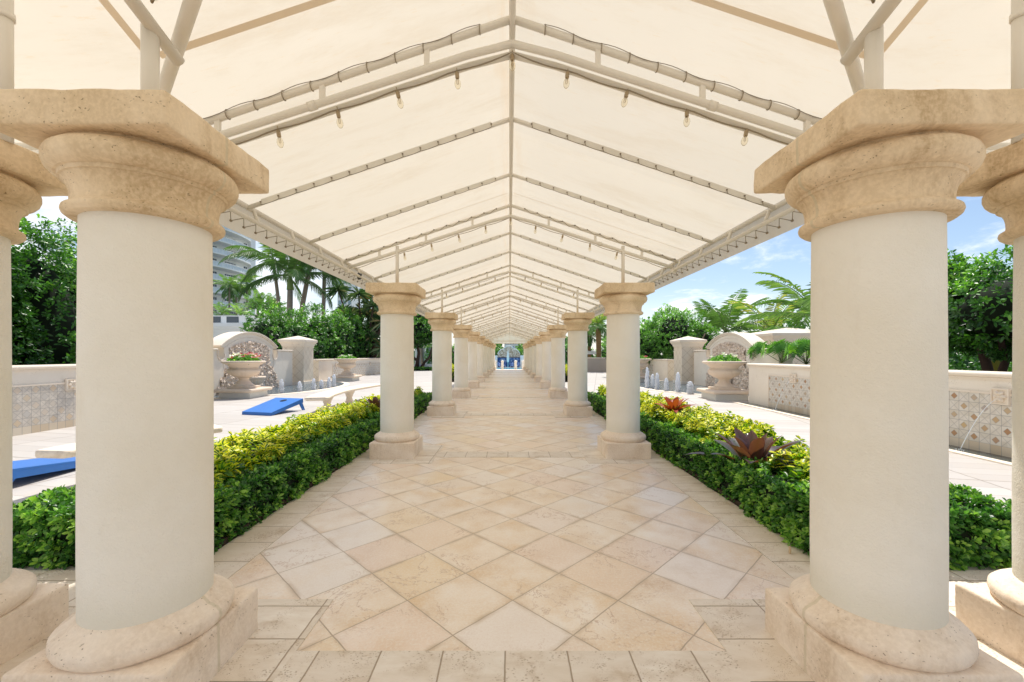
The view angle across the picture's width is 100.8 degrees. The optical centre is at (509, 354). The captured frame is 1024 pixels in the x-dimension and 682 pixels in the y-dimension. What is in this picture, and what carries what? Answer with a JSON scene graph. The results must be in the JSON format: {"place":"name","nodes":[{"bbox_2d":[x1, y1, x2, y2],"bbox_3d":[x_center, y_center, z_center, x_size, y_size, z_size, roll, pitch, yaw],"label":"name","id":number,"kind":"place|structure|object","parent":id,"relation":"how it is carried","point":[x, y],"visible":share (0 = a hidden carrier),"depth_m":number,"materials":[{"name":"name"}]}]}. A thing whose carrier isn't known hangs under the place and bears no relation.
{"place":"outdoors","nodes":[
{"label":"outdoors","id":0,"kind":"place"},
{"bbox_2d":[424,344,453,363],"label":"garden tree","id":1,"kind":"object","parent":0,"point":[426,355],"visible":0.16,"depth_m":45.63,"materials":[{"name":"green plant"}]},
{"bbox_2d":[228,369,794,650],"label":"walkway","id":2,"kind":"structure","parent":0,"point":[509,554],"depth_m":3.07,"materials":[{"name":"beige tile"}]},
{"bbox_2d":[273,370,749,681],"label":"paving band","id":3,"kind":"object","parent":2,"relation":"on","point":[511,666],"visible":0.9,"depth_m":1.96,"materials":[{"name":"stone"}]},
{"bbox_2d":[210,370,814,681],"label":"column paving","id":4,"kind":"structure","parent":2,"relation":"on","point":[751,645],"depth_m":2.19,"materials":[{"name":"stone"}]},
{"bbox_2d":[0,89,268,681],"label":"column","id":5,"kind":"structure","parent":4,"relation":"on","point":[156,183],"depth_m":1.71,"materials":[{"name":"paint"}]},
{"bbox_2d":[0,0,1023,343],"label":"canopy","id":6,"kind":"object","parent":5,"relation":"on","point":[594,164],"visible":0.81,"depth_m":3.03,"materials":[{"name":"fabric"}]},
{"bbox_2d":[422,273,597,301],"bbox_3d":[0.020,-1.630,10.244,4.512,0.767,0.044,0,0,0],"label":"string light","id":7,"kind":"object","parent":6,"relation":"hanging from","point":[510,276],"visible":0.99,"depth_m":10.24,"materials":[{"name":"grey metal"}]},
{"bbox_2d":[355,218,665,268],"bbox_3d":[0.020,-1.630,6.144,4.512,0.767,0.044,0,0,0],"label":"string light","id":8,"kind":"object","parent":6,"relation":"hanging from","point":[510,224],"visible":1,"depth_m":6.14,"materials":[{"name":"grey metal"}]},
{"bbox_2d":[236,50,787,147],"bbox_3d":[0.020,-1.630,2.793,4.512,0.767,0.044,0,0,0],"label":"string light","id":9,"kind":"object","parent":6,"relation":"hanging from","point":[566,83],"visible":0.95,"depth_m":2.79,"materials":[{"name":"grey metal"}]},
{"bbox_2d":[365,282,425,458],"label":"column","id":10,"kind":"structure","parent":4,"relation":"on","point":[397,436],"depth_m":5.93,"materials":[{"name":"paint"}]},
{"bbox_2d":[425,312,457,415],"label":"column","id":11,"kind":"structure","parent":4,"relation":"on","point":[442,403],"depth_m":10.03,"materials":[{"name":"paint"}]},
{"bbox_2d":[452,325,471,397],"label":"column","id":12,"kind":"structure","parent":4,"relation":"on","point":[461,388],"depth_m":14.13,"materials":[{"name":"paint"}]},
{"bbox_2d":[468,332,479,387],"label":"column","id":13,"kind":"structure","parent":4,"relation":"on","point":[473,381],"depth_m":18.23,"materials":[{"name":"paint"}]},
{"bbox_2d":[477,336,485,381],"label":"column","id":14,"kind":"structure","parent":4,"relation":"on","point":[480,376],"depth_m":22.32,"materials":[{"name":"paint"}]},
{"bbox_2d":[483,339,488,377],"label":"column","id":15,"kind":"structure","parent":4,"relation":"on","point":[485,372],"depth_m":26.43,"materials":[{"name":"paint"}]},
{"bbox_2d":[487,341,491,374],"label":"column","id":16,"kind":"structure","parent":4,"relation":"on","point":[488,358],"depth_m":30.55,"materials":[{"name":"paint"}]},
{"bbox_2d":[525,343,528,371],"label":"column","id":17,"kind":"structure","parent":4,"relation":"on","point":[527,360],"depth_m":34.67,"materials":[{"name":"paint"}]},
{"bbox_2d":[527,341,531,374],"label":"column","id":18,"kind":"structure","parent":4,"relation":"on","point":[530,357],"depth_m":30.55,"materials":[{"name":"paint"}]},
{"bbox_2d":[530,339,535,377],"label":"column","id":19,"kind":"structure","parent":4,"relation":"on","point":[533,372],"depth_m":26.43,"materials":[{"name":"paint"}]},
{"bbox_2d":[533,336,541,381],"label":"column","id":20,"kind":"structure","parent":4,"relation":"on","point":[538,376],"depth_m":22.32,"materials":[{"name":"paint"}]},
{"bbox_2d":[539,332,550,387],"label":"column","id":21,"kind":"structure","parent":4,"relation":"on","point":[545,381],"depth_m":18.23,"materials":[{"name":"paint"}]},
{"bbox_2d":[547,325,567,397],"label":"column","id":22,"kind":"structure","parent":4,"relation":"on","point":[557,388],"depth_m":14.13,"materials":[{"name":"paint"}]},
{"bbox_2d":[561,312,594,415],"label":"column","id":23,"kind":"structure","parent":4,"relation":"on","point":[577,402],"depth_m":10.03,"materials":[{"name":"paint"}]},
{"bbox_2d":[594,283,654,458],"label":"column","id":24,"kind":"structure","parent":4,"relation":"on","point":[622,436],"depth_m":5.93,"materials":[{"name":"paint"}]},
{"bbox_2d":[754,89,1023,681],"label":"column","id":25,"kind":"structure","parent":4,"relation":"on","point":[867,182],"depth_m":1.71,"materials":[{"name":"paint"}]},
{"bbox_2d":[12,371,1011,569],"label":"deck","id":26,"kind":"structure","parent":0,"point":[985,477],"depth_m":8.19,"materials":[{"name":"stone"}]},
{"bbox_2d":[12,457,75,480],"bbox_3d":[-5.768,1.335,5.046,0.800,0.220,1.273,0,0,-3],"label":"cornhole board","id":27,"kind":"object","parent":26,"relation":"on","point":[28,467],"visible":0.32,"depth_m":4.98,"materials":[{"name":"blue paint"}]},
{"bbox_2d":[12,364,75,435],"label":"garden wall","id":28,"kind":"structure","parent":26,"relation":"on","point":[43,397],"depth_m":7.98,"materials":[{"name":"stone"}]},
{"bbox_2d":[35,425,222,458],"bbox_3d":[-4.440,1.211,5.116,0.556,0.468,1.774,0,0,22],"label":"bench","id":29,"kind":"object","parent":26,"relation":"on","point":[63,451],"visible":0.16,"depth_m":4.32,"materials":[{"name":"stone"}]},
{"bbox_2d":[12,380,453,565],"bbox_3d":[-2.825,1.420,19.950,1.330,0.050,34.100,0,0,0],"label":"planting bed","id":30,"kind":"object","parent":26,"relation":"on","point":[311,484],"depth_m":3.86,"materials":[{"name":"brown soil"}]},
{"bbox_2d":[12,392,431,569],"bbox_3d":[-2.855,1.248,7.457,1.618,0.521,9.361,0,0,0],"label":"hedge","id":31,"kind":"object","parent":30,"relation":"on","point":[43,526],"visible":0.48,"depth_m":3.48,"materials":[{"name":"green plant"}]},
{"bbox_2d":[214,386,422,488],"bbox_3d":[-2.830,1.107,7.638,1.150,0.692,9.134,0,0,0],"label":"hedge","id":32,"kind":"object","parent":30,"relation":"on","point":[233,452],"visible":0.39,"depth_m":4.96,"materials":[{"name":"yellow plant"}]},
{"bbox_2d":[359,396,379,409],"bbox_3d":[-2.557,0.945,8.136,0.736,0.281,0.802,0,0,39],"label":"bromeliad","id":33,"kind":"object","parent":32,"relation":"in","point":[375,399],"visible":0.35,"depth_m":7.99,"materials":[{"name":"brown plant"}]},
{"bbox_2d":[213,315,269,337],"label":"terrace building","id":34,"kind":"structure","parent":26,"relation":"on","point":[222,324],"depth_m":35.47,"materials":[{"name":"white paint"}]},
{"bbox_2d":[213,302,233,314],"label":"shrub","id":35,"kind":"object","parent":34,"relation":"on","point":[223,311],"visible":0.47,"depth_m":44.88,"materials":[{"name":"green plant"}]},
{"bbox_2d":[226,317,238,322],"bbox_3d":[-23.200,-2.955,35.485,1.000,0.500,0.030,0,0,0],"label":"window","id":36,"kind":"structure","parent":34,"relation":"in","point":[228,319],"depth_m":35.47,"materials":[{"name":"grey glass"}]},
{"bbox_2d":[222,302,249,314],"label":"palm tree","id":37,"kind":"object","parent":34,"relation":"on","point":[238,312],"visible":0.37,"depth_m":44.68,"materials":[{"name":"green plant"}]},
{"bbox_2d":[214,387,271,398],"bbox_3d":[-9.061,1.288,14.453,1.280,0.315,1.280,0,0,0],"label":"pedestal","id":38,"kind":"object","parent":26,"relation":"on","point":[226,393],"visible":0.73,"depth_m":13.94,"materials":[{"name":"stone"}]},
{"bbox_2d":[221,361,265,388],"bbox_3d":[-9.061,0.667,14.453,1.330,0.930,1.330,0,0,0],"label":"urn","id":39,"kind":"object","parent":38,"relation":"on","point":[243,372],"visible":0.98,"depth_m":14.12,"materials":[{"name":"stone"}]},
{"bbox_2d":[227,352,261,364],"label":"flowers","id":40,"kind":"object","parent":39,"relation":"in","point":[242,357],"visible":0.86,"depth_m":14.24,"materials":[{"name":"green plant"}]},
{"bbox_2d":[234,289,268,315],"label":"palm tree","id":41,"kind":"object","parent":26,"relation":"on","point":[257,294],"visible":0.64,"depth_m":39.51,"materials":[{"name":"green plant"}]},
{"bbox_2d":[213,332,292,395],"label":"fountain wall","id":42,"kind":"structure","parent":26,"relation":"on","point":[276,368],"depth_m":16.95,"materials":[{"name":"stone"}]},
{"bbox_2d":[218,243,320,314],"bbox_3d":[-18.914,-4.224,34.282,7.091,11.365,6.998,0,0,0],"label":"palm tree","id":43,"kind":"object","parent":26,"relation":"on","point":[255,269],"visible":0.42,"depth_m":33.44,"materials":[{"name":"green plant"}]},
{"bbox_2d":[254,293,286,314],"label":"palm tree","id":44,"kind":"object","parent":26,"relation":"on","point":[269,296],"visible":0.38,"depth_m":39.53,"materials":[{"name":"green plant"}]},
{"bbox_2d":[242,398,304,415],"bbox_3d":[-5.902,1.290,10.676,0.860,0.310,1.142,0,0,15],"label":"cornhole board","id":45,"kind":"object","parent":26,"relation":"on","point":[274,406],"visible":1,"depth_m":10.51,"materials":[{"name":"blue paint"}]},
{"bbox_2d":[214,381,348,398],"bbox_3d":[-8.876,1.434,18.450,2.871,0.022,9.433,0,0,0],"label":"fountain basin","id":46,"kind":"object","parent":26,"relation":"on","point":[290,389],"visible":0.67,"depth_m":17.90,"materials":[{"name":"stone"}]},
{"bbox_2d":[236,250,351,324],"bbox_3d":[-16.853,-3.932,32.732,7.994,10.766,7.738,0,0,0],"label":"palm tree","id":47,"kind":"object","parent":26,"relation":"on","point":[295,271],"visible":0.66,"depth_m":32.46,"materials":[{"name":"green plant"}]},
{"bbox_2d":[278,336,317,384],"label":"pier","id":48,"kind":"structure","parent":26,"relation":"on","point":[302,358],"depth_m":20.50,"materials":[{"name":"stone"}]},
{"bbox_2d":[271,248,338,321],"bbox_3d":[-16.274,-4.540,35.142,6.693,12.042,6.599,0,0,0],"label":"palm tree","id":49,"kind":"object","parent":26,"relation":"on","point":[308,268],"visible":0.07,"depth_m":34.84,"materials":[{"name":"green plant"}]},
{"bbox_2d":[238,299,372,358],"bbox_3d":[-12.336,-0.787,27.459,3.082,5.951,12.624,0,0,9],"label":"ficus hedge","id":50,"kind":"object","parent":26,"relation":"on","point":[333,337],"visible":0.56,"depth_m":26.37,"materials":[{"name":"green plant"}]},
{"bbox_2d":[296,268,346,319],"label":"palm tree","id":51,"kind":"object","parent":26,"relation":"on","point":[329,282],"visible":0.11,"depth_m":35.86,"materials":[{"name":"green plant"}]},
{"bbox_2d":[214,398,453,578],"bbox_3d":[-1.982,1.452,18.875,0.337,0.025,47.750,0,0,0],"label":"walkway border","id":52,"kind":"object","parent":26,"relation":"on","point":[234,556],"depth_m":3.68,"materials":[{"name":"stone"}]},
{"bbox_2d":[304,384,379,410],"bbox_3d":[-4.609,1.211,12.004,0.828,0.468,4.748,0,0,0],"label":"bench","id":53,"kind":"object","parent":26,"relation":"on","point":[325,397],"visible":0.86,"depth_m":11.28,"materials":[{"name":"stone"}]},
{"bbox_2d":[331,375,361,380],"bbox_3d":[-8.999,1.288,23.452,1.280,0.315,1.280,0,0,0],"label":"pedestal","id":54,"kind":"object","parent":26,"relation":"on","point":[349,378],"visible":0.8,"depth_m":22.94,"materials":[{"name":"stone"}]},
{"bbox_2d":[334,358,358,375],"bbox_3d":[-8.999,0.667,23.452,1.330,0.930,1.330,0,0,0],"label":"urn","id":55,"kind":"object","parent":54,"relation":"on","point":[346,365],"visible":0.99,"depth_m":23.10,"materials":[{"name":"stone"}]},
{"bbox_2d":[313,358,379,380],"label":"garden wall","id":56,"kind":"structure","parent":26,"relation":"on","point":[324,369],"depth_m":25.14,"materials":[{"name":"stone"}]},
{"bbox_2d":[323,281,380,357],"bbox_3d":[-11.336,-2.022,33.186,5.929,7.072,5.541,0,0,0],"label":"screw pine","id":57,"kind":"object","parent":26,"relation":"on","point":[373,317],"visible":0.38,"depth_m":31.95,"materials":[{"name":"green plant"}]},
{"bbox_2d":[414,313,431,367],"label":"garden tree","id":58,"kind":"object","parent":26,"relation":"on","point":[422,333],"visible":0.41,"depth_m":40.05,"materials":[{"name":"green plant"}]},
{"bbox_2d":[414,366,431,370],"bbox_3d":[-9.617,1.313,39.242,7.203,0.555,2.066,0,0,0],"label":"hedge","id":59,"kind":"object","parent":26,"relation":"on","point":[426,368],"visible":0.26,"depth_m":38.44,"materials":[{"name":"green plant"}]},
{"bbox_2d":[587,325,604,356],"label":"palm tree","id":60,"kind":"object","parent":26,"relation":"on","point":[590,338],"visible":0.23,"depth_m":39.07,"materials":[{"name":"green plant"}]},
{"bbox_2d":[587,357,605,371],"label":"garden wall","id":61,"kind":"structure","parent":26,"relation":"on","point":[596,364],"depth_m":35.67,"materials":[{"name":"stone"}]},
{"bbox_2d":[587,314,606,356],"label":"palm tree","id":62,"kind":"object","parent":26,"relation":"on","point":[598,323],"visible":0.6,"depth_m":37.09,"materials":[{"name":"green plant"}]},
{"bbox_2d":[640,376,650,381],"bbox_3d":[7.032,1.288,22.960,1.280,0.315,1.280,0,0,0],"label":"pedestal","id":63,"kind":"object","parent":26,"relation":"on","point":[642,378],"visible":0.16,"depth_m":22.45,"materials":[{"name":"stone"}]},
{"bbox_2d":[640,359,651,375],"bbox_3d":[7.032,0.667,22.960,1.330,0.930,1.330,0,0,0],"label":"urn","id":64,"kind":"object","parent":63,"relation":"on","point":[643,364],"visible":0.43,"depth_m":22.57,"materials":[{"name":"stone"}]},
{"bbox_2d":[642,359,673,380],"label":"garden wall","id":65,"kind":"structure","parent":26,"relation":"on","point":[663,368],"depth_m":24.05,"materials":[{"name":"stone"}]},
{"bbox_2d":[601,303,721,364],"bbox_3d":[9.520,-0.883,26.176,7.739,4.692,4.051,0,0,19],"label":"garden tree","id":66,"kind":"object","parent":26,"relation":"on","point":[657,334],"visible":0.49,"depth_m":25.33,"materials":[{"name":"green plant"}]},
{"bbox_2d":[565,398,809,578],"bbox_3d":[2.002,1.452,18.875,0.337,0.025,47.750,0,0,0],"label":"walkway border","id":67,"kind":"object","parent":26,"relation":"on","point":[769,545],"depth_m":3.70,"materials":[{"name":"stone"}]},
{"bbox_2d":[670,336,706,383],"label":"pier","id":68,"kind":"structure","parent":26,"relation":"on","point":[685,347],"depth_m":20.91,"materials":[{"name":"stone"}]},
{"bbox_2d":[640,380,748,397],"bbox_3d":[7.277,1.434,18.860,3.445,0.022,9.597,0,0,0],"label":"fountain basin","id":69,"kind":"object","parent":26,"relation":"on","point":[671,385],"visible":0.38,"depth_m":18.59,"materials":[{"name":"stone"}]},
{"bbox_2d":[645,367,649,387],"bbox_3d":[5.982,0.979,18.298,0.288,0.921,0.320,0,0,-21],"label":"water jet","id":70,"kind":"object","parent":69,"relation":"on","point":[647,380],"visible":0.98,"depth_m":18.23,"materials":[{"name":"white liquid"}]},
{"bbox_2d":[654,373,659,389],"bbox_3d":[6.080,1.086,17.419,0.356,0.710,0.353,0,0,0],"label":"water jet","id":71,"kind":"object","parent":69,"relation":"on","point":[657,383],"visible":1,"depth_m":17.36,"materials":[{"name":"white liquid"}]},
{"bbox_2d":[675,372,681,391],"bbox_3d":[6.481,1.047,16.246,0.294,0.791,0.294,0,0,0],"label":"water jet","id":72,"kind":"object","parent":69,"relation":"on","point":[677,384],"visible":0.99,"depth_m":16.18,"materials":[{"name":"white liquid"}]},
{"bbox_2d":[683,381,696,393],"bbox_3d":[6.652,1.204,15.587,0.439,0.478,0.368,0,0,29],"label":"water jet","id":73,"kind":"object","parent":69,"relation":"on","point":[690,389],"visible":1,"depth_m":15.50,"materials":[{"name":"white liquid"}]},
{"bbox_2d":[696,388,748,400],"bbox_3d":[7.044,1.288,13.879,1.280,0.315,1.280,0,0,0],"label":"pedestal","id":74,"kind":"object","parent":26,"relation":"on","point":[727,395],"visible":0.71,"depth_m":13.37,"materials":[{"name":"stone"}]},
{"bbox_2d":[702,361,746,389],"bbox_3d":[7.044,0.667,13.879,1.330,0.930,1.330,0,0,0],"label":"urn","id":75,"kind":"object","parent":74,"relation":"on","point":[724,372],"visible":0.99,"depth_m":13.54,"materials":[{"name":"stone"}]},
{"bbox_2d":[708,352,740,360],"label":"flowers","id":76,"kind":"object","parent":75,"relation":"in","point":[725,357],"visible":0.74,"depth_m":13.69,"materials":[{"name":"green plant"}]},
{"bbox_2d":[692,289,774,333],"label":"palm tree","id":77,"kind":"object","parent":26,"relation":"on","point":[721,317],"visible":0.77,"depth_m":26.34,"materials":[{"name":"green plant"}]},
{"bbox_2d":[693,332,792,389],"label":"fountain wall","id":78,"kind":"structure","parent":26,"relation":"on","point":[739,344],"depth_m":16.89,"materials":[{"name":"stone"}]},
{"bbox_2d":[746,341,771,358],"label":"fan palm","id":79,"kind":"object","parent":78,"relation":"on","point":[757,347],"visible":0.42,"depth_m":15.27,"materials":[{"name":"green plant"}]},
{"bbox_2d":[727,294,809,332],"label":"palm tree","id":80,"kind":"object","parent":26,"relation":"on","point":[766,325],"visible":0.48,"depth_m":24.04,"materials":[{"name":"green plant"}]},
{"bbox_2d":[733,272,810,328],"bbox_3d":[14.509,-1.764,19.823,6.875,6.456,6.837,0,0,0],"label":"palm tree","id":81,"kind":"object","parent":26,"relation":"on","point":[803,303],"visible":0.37,"depth_m":20.40,"materials":[{"name":"green plant"}]},
{"bbox_2d":[565,380,1008,565],"bbox_3d":[2.845,1.420,19.950,1.330,0.050,34.100,0,0,0],"label":"planting bed","id":82,"kind":"object","parent":26,"relation":"on","point":[737,502],"depth_m":4.38,"materials":[{"name":"brown soil"}]},
{"bbox_2d":[652,396,693,412],"bbox_3d":[2.671,0.831,7.057,0.631,0.308,0.767,0,0,-33],"label":"bromeliad","id":83,"kind":"object","parent":82,"relation":"on","point":[676,402],"visible":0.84,"depth_m":6.97,"materials":[{"name":"orange plant"}]},
{"bbox_2d":[596,384,809,482],"bbox_3d":[2.871,1.089,7.701,1.162,0.721,9.163,0,0,0],"label":"hedge","id":84,"kind":"object","parent":82,"relation":"on","point":[706,422],"visible":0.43,"depth_m":5.38,"materials":[{"name":"yellow plant"}]},
{"bbox_2d":[685,427,805,463],"bbox_3d":[2.554,1.027,4.375,1.153,0.456,1.246,0,0,0],"label":"bromeliad","id":85,"kind":"object","parent":82,"relation":"on","point":[750,444],"visible":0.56,"depth_m":4.39,"materials":[{"name":"red plant"}]},
{"bbox_2d":[587,391,1011,570],"bbox_3d":[2.870,1.241,7.459,1.594,0.515,9.363,0,0,0],"label":"hedge","id":86,"kind":"object","parent":82,"relation":"on","point":[979,533],"visible":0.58,"depth_m":3.41,"materials":[{"name":"green plant"}]},
{"bbox_2d":[732,402,1011,465],"bbox_3d":[6.816,1.435,7.632,0.487,0.020,10.332,0,0,2],"label":"water trough","id":87,"kind":"object","parent":26,"relation":"on","point":[995,458],"visible":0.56,"depth_m":6.29,"materials":[{"name":"stone"}]},
{"bbox_2d":[747,363,1011,457],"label":"garden wall","id":88,"kind":"structure","parent":26,"relation":"on","point":[973,395],"depth_m":6.54,"materials":[{"name":"stone"}]},
{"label":"raised bed","id":89,"kind":"structure","parent":26,"relation":"on","visible":0},
{"bbox_2d":[11,213,76,364],"bbox_3d":[-11.282,-0.904,8.620,3.807,5.944,9.796,0,0,0],"label":"ficus hedge","id":90,"kind":"object","parent":89,"relation":"on","point":[44,296],"visible":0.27,"depth_m":9.45,"materials":[{"name":"green plant"}]},
{"bbox_2d":[760,339,802,362],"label":"fan palm","id":91,"kind":"object","parent":89,"relation":"on","point":[778,347],"visible":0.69,"depth_m":13.92,"materials":[{"name":"green plant"}]},
{"bbox_2d":[783,336,809,364],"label":"fan palm","id":92,"kind":"object","parent":89,"relation":"on","point":[800,347],"visible":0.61,"depth_m":12.69,"materials":[{"name":"green plant"}]},
{"bbox_2d":[947,244,1012,371],"bbox_3d":[10.891,-0.486,9.479,4.373,3.942,5.787,0,0,14],"label":"garden tree","id":93,"kind":"object","parent":89,"relation":"on","point":[980,309],"visible":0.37,"depth_m":8.33,"materials":[{"name":"green plant"}]},
{"bbox_2d":[0,570,1023,681],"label":"cross paving","id":94,"kind":"structure","parent":0,"point":[68,576],"depth_m":2.54,"materials":[{"name":"stone"}]},
{"bbox_2d":[0,139,68,665],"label":"column","id":95,"kind":"structure","parent":94,"relation":"on","point":[33,612],"depth_m":2.06,"materials":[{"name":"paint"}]},
{"bbox_2d":[955,138,1023,664],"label":"column","id":96,"kind":"structure","parent":94,"relation":"on","point":[990,612],"depth_m":2.07,"materials":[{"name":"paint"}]},
{"bbox_2d":[11,196,1012,355],"label":"sky","id":97,"kind":"structure","parent":0,"point":[786,255],"materials":[{"name":"blue"}]},
{"bbox_2d":[565,344,594,364],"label":"garden tree","id":98,"kind":"object","parent":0,"point":[566,354],"visible":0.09,"depth_m":46.12,"materials":[{"name":"green plant"}]},
{"bbox_2d":[751,328,809,364],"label":"pavilion block","id":99,"kind":"structure","parent":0,"point":[789,334],"depth_m":17.18,"materials":[{"name":"stone"}]},
{"label":"ground","id":100,"kind":"structure","parent":0,"visible":0},
{"bbox_2d":[213,274,247,312],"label":"palm tree","id":101,"kind":"object","parent":100,"relation":"on","point":[229,288],"visible":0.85,"depth_m":61.55,"materials":[{"name":"green plant"}]},
{"bbox_2d":[213,225,255,314],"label":"apartment tower","id":102,"kind":"structure","parent":100,"relation":"on","point":[232,267],"depth_m":103.66,"materials":[{"name":"white paint"}]},
{"bbox_2d":[220,276,252,314],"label":"palm tree","id":103,"kind":"object","parent":100,"relation":"on","point":[232,294],"visible":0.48,"depth_m":63.86,"materials":[{"name":"green plant"}]},
{"bbox_2d":[233,274,262,314],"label":"palm tree","id":104,"kind":"object","parent":100,"relation":"on","point":[248,293],"visible":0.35,"depth_m":65.83,"materials":[{"name":"green plant"}]},
{"bbox_2d":[338,280,357,323],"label":"apartment tower","id":105,"kind":"structure","parent":100,"relation":"on","point":[353,303],"depth_m":190.00,"materials":[{"name":"white paint"}]},
{"bbox_2d":[515,336,567,363],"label":"treeline","id":106,"kind":"object","parent":100,"relation":"on","point":[519,348],"visible":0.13,"depth_m":98.16,"materials":[{"name":"green plant"}]},
{"bbox_2d":[640,310,1011,371],"bbox_3d":[56.584,-0.560,42.964,87.940,7.504,15.099,0,0,0],"label":"treeline","id":107,"kind":"object","parent":100,"relation":"on","point":[961,363],"visible":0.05,"depth_m":38.10,"materials":[{"name":"green plant"}]},
{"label":"pool deck","id":108,"kind":"structure","parent":0,"visible":0},
{"bbox_2d":[415,345,431,363],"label":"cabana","id":109,"kind":"object","parent":108,"relation":"on","point":[428,348],"visible":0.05,"depth_m":50.02,"materials":[{"name":"white"}]},
{"bbox_2d":[495,346,523,366],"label":"pool feature wall","id":110,"kind":"structure","parent":108,"relation":"on","point":[514,354],"depth_m":91.91,"materials":[{"name":"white tile"}]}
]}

